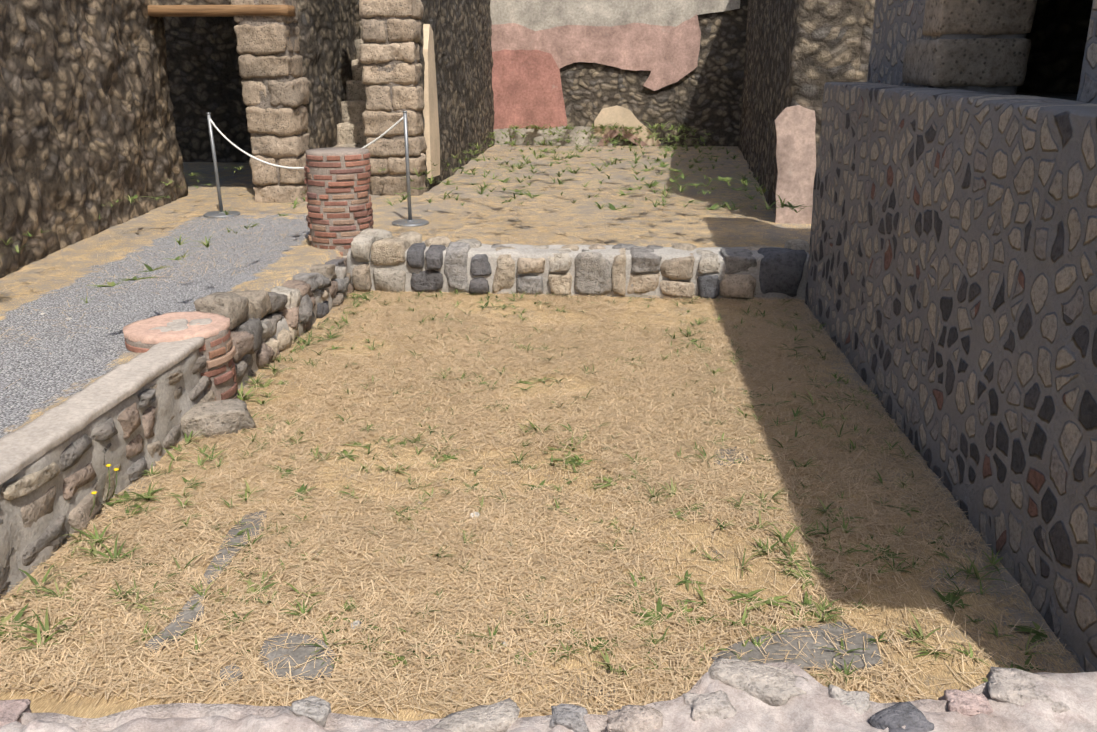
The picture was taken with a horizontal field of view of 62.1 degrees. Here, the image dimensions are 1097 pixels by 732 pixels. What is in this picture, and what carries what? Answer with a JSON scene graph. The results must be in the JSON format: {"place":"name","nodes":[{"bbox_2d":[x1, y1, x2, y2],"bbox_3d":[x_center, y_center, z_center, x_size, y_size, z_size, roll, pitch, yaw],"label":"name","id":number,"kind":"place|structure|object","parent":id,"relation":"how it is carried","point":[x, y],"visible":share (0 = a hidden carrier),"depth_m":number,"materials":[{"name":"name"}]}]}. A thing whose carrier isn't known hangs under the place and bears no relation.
{"place":"outdoors","nodes":[
{"label":"outdoors","id":0,"kind":"place"},
{"bbox_2d":[150,0,230,4],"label":"wall over lintel","id":1,"kind":"structure","parent":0,"point":[190,2],"depth_m":9.16,"materials":[{"name":"beige stone"}]},
{"bbox_2d":[231,0,308,202],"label":"stone pillar","id":2,"kind":"structure","parent":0,"point":[275,89],"depth_m":9.39,"materials":[{"name":"beige stone"}]},
{"bbox_2d":[0,145,1083,720],"bbox_3d":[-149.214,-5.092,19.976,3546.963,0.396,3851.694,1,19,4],"label":"ground","id":3,"kind":"structure","parent":0,"point":[36,379],"depth_m":4.47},
{"bbox_2d":[0,0,187,277],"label":"wall","id":4,"kind":"structure","parent":3,"relation":"on","point":[87,127],"depth_m":7.64,"materials":[{"name":"brown stone"}]},
{"bbox_2d":[89,464,118,516],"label":"yellow flowers","id":5,"kind":"object","parent":3,"relation":"on","point":[108,466],"visible":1,"depth_m":3.66,"materials":[{"name":"yellow plant"}]},
{"bbox_2d":[0,256,354,596],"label":"wall","id":6,"kind":"structure","parent":3,"relation":"on","point":[132,418],"depth_m":3.94,"materials":[{"name":"stone"}]},
{"bbox_2d":[123,311,238,400],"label":"brick column","id":7,"kind":"structure","parent":3,"relation":"on","point":[217,349],"depth_m":4.71,"materials":[{"name":"brick"}]},
{"bbox_2d":[164,17,252,162],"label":"doorway","id":8,"kind":"structure","parent":3,"relation":"on","point":[204,76],"depth_m":13.10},
{"bbox_2d":[203,113,239,217],"bbox_3d":[-3.207,-1.942,8.793,0.344,0.972,0.344,1,19,4],"label":"rope post","id":9,"kind":"object","parent":3,"relation":"on","point":[212,214],"visible":0.9,"depth_m":8.81,"materials":[{"name":"metal"}]},
{"bbox_2d":[210,117,402,168],"bbox_3d":[-2.258,-2.090,8.489,2.013,0.509,0.019,5,19,13],"label":"rope barrier","id":10,"kind":"object","parent":9,"relation":"attached to","point":[286,167],"visible":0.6,"depth_m":8.63,"materials":[{"name":"white fabric"}]},
{"bbox_2d":[41,313,602,646],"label":"pebbles","id":11,"kind":"object","parent":3,"relation":"on","point":[477,514],"visible":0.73,"depth_m":3.65,"materials":[{"name":"stone"}]},
{"bbox_2d":[296,0,361,148],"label":"wall pier","id":12,"kind":"structure","parent":3,"relation":"on","point":[329,33],"depth_m":10.46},
{"bbox_2d":[304,147,373,255],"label":"brick column","id":13,"kind":"structure","parent":3,"relation":"on","point":[339,216],"depth_m":7.22,"materials":[{"name":"red brick"}]},
{"bbox_2d":[334,21,371,190],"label":"stone stairs","id":14,"kind":"structure","parent":3,"relation":"on","point":[350,130],"depth_m":11.05,"materials":[{"name":"beige stone"}]},
{"bbox_2d":[358,0,426,195],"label":"stone pillar","id":15,"kind":"structure","parent":3,"relation":"on","point":[389,57],"depth_m":9.84,"materials":[{"name":"beige stone"}]},
{"bbox_2d":[392,111,428,226],"bbox_3d":[-1.288,-1.806,8.328,0.344,1.012,0.344,1,19,4],"label":"rope post","id":16,"kind":"object","parent":3,"relation":"on","point":[410,222],"visible":1,"depth_m":8.35,"materials":[{"name":"metal"}]},
{"bbox_2d":[418,0,494,191],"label":"room wall","id":17,"kind":"structure","parent":3,"relation":"on","point":[462,35],"depth_m":12.66,"materials":[{"name":"brown stone"}]},
{"bbox_2d":[423,24,439,177],"bbox_3d":[-1.367,-3.042,10.519,0.075,1.700,0.600,1,19,4],"label":"wooden plank","id":18,"kind":"object","parent":17,"relation":"attached to","point":[431,128],"visible":0.9,"depth_m":10.41,"materials":[{"name":"beige wood"}]},
{"bbox_2d":[145,447,882,685],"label":"flat stones","id":19,"kind":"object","parent":3,"relation":"on","point":[299,654],"depth_m":2.85,"materials":[{"name":"grey stone"}]},
{"bbox_2d":[0,121,1060,701],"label":"weed plants","id":20,"kind":"object","parent":3,"relation":"on","point":[950,597],"visible":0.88,"depth_m":3.80,"materials":[{"name":"green plant"}]},
{"bbox_2d":[0,184,1080,718],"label":"dry straw grass","id":21,"kind":"structure","parent":3,"relation":"on","point":[432,684],"depth_m":3.55,"materials":[{"name":"beige plant"}]},
{"bbox_2d":[347,228,809,299],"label":"low wall","id":22,"kind":"structure","parent":3,"relation":"on","point":[386,260],"depth_m":7.04,"materials":[{"name":"stone"}]},
{"bbox_2d":[560,0,747,146],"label":"wall","id":23,"kind":"structure","parent":3,"relation":"on","point":[705,94],"depth_m":15.68,"materials":[{"name":"beige stone"}]},
{"bbox_2d":[492,49,566,128],"bbox_3d":[-0.424,-4.778,15.793,1.509,1.374,0.048,1,19,4],"label":"plaster patch","id":24,"kind":"object","parent":23,"relation":"attached to","point":[526,86],"visible":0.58,"depth_m":15.77,"materials":[{"name":"pink paint"}]},
{"bbox_2d":[494,126,611,145],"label":"wall","id":25,"kind":"structure","parent":23,"relation":"attached to","point":[537,135],"depth_m":15.98,"materials":[{"name":"beige stone"}]},
{"bbox_2d":[491,14,700,90],"bbox_3d":[0.710,-5.332,15.516,3.711,1.228,0.050,1,19,4],"label":"plaster","id":26,"kind":"object","parent":23,"relation":"attached to","point":[666,55],"visible":0.83,"depth_m":15.45,"materials":[{"name":"pink paint"}]},
{"bbox_2d":[490,0,739,30],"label":"plaster","id":27,"kind":"object","parent":23,"relation":"attached to","point":[536,15],"visible":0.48,"depth_m":15.28,"materials":[{"name":"beige paint"}]},
{"bbox_2d":[594,106,660,145],"bbox_3d":[1.382,-4.178,15.847,1.171,0.685,0.060,1,19,4],"label":"cream plaster fragment","id":28,"kind":"object","parent":23,"relation":"attached to","point":[619,115],"visible":0.9,"depth_m":15.81,"materials":[{"name":"beige paint"}]},
{"bbox_2d":[597,127,660,146],"bbox_3d":[1.422,-3.970,15.915,1.204,0.438,0.055,1,19,4],"label":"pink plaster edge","id":29,"kind":"object","parent":23,"relation":"attached to","point":[611,133],"visible":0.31,"depth_m":15.89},
{"bbox_2d":[738,0,865,213],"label":"room wall","id":30,"kind":"structure","parent":3,"relation":"on","point":[800,52],"depth_m":8.54,"materials":[{"name":"brown stone"}]},
{"bbox_2d":[774,105,815,223],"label":"stone slab","id":31,"kind":"structure","parent":30,"relation":"attached to","point":[795,152],"depth_m":8.27,"materials":[{"name":"stone"}]},
{"bbox_2d":[856,0,874,81],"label":"cross wall","id":32,"kind":"structure","parent":3,"relation":"on","point":[866,37],"depth_m":7.95,"materials":[{"name":"beige stone"}]},
{"bbox_2d":[805,82,1096,671],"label":"wall","id":33,"kind":"structure","parent":3,"relation":"on","point":[951,295],"depth_m":3.54,"materials":[{"name":"grey stone"}]},
{"bbox_2d":[0,656,1096,731],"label":"wall","id":34,"kind":"structure","parent":0,"point":[730,695],"depth_m":1.38,"materials":[{"name":"stone"}]},
{"bbox_2d":[1016,91,1077,100],"bbox_3d":[3.119,-1.162,4.218,2.088,0.110,3.588,1,19,4],"label":"window sill","id":35,"kind":"structure","parent":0,"point":[1066,95],"depth_m":5.18,"materials":[{"name":"grey stone"}]},
{"bbox_2d":[867,0,1026,94],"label":"wall","id":36,"kind":"structure","parent":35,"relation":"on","point":[897,25],"depth_m":5.70,"materials":[{"name":"grey stone"}]},
{"bbox_2d":[902,0,1036,86],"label":"wall quoins","id":37,"kind":"object","parent":35,"relation":"on","point":[980,62],"depth_m":4.93,"materials":[{"name":"grey stone"}]},
{"bbox_2d":[1017,0,1092,91],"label":"doorway","id":38,"kind":"structure","parent":35,"relation":"on","point":[1057,35],"depth_m":5.54,"materials":[{"name":"black"}]},
{"bbox_2d":[1076,0,1096,103],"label":"wall","id":39,"kind":"structure","parent":35,"relation":"on","point":[1087,90],"depth_m":3.37,"materials":[{"name":"grey stone"}]},
{"bbox_3d":[-5.565,-3.323,9.651,2.559,3.229,0.511,1,19,4],"label":"wall","id":40,"kind":"object","parent":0,"visible":0},
{"bbox_2d":[148,5,295,16],"bbox_3d":[-3.586,-3.602,9.236,2.004,0.109,0.264,1,19,4],"label":"timber lintel","id":41,"kind":"object","parent":40,"relation":"attached to","point":[203,10],"visible":0.75,"depth_m":9.10,"materials":[{"name":"brown wood"}]}
]}

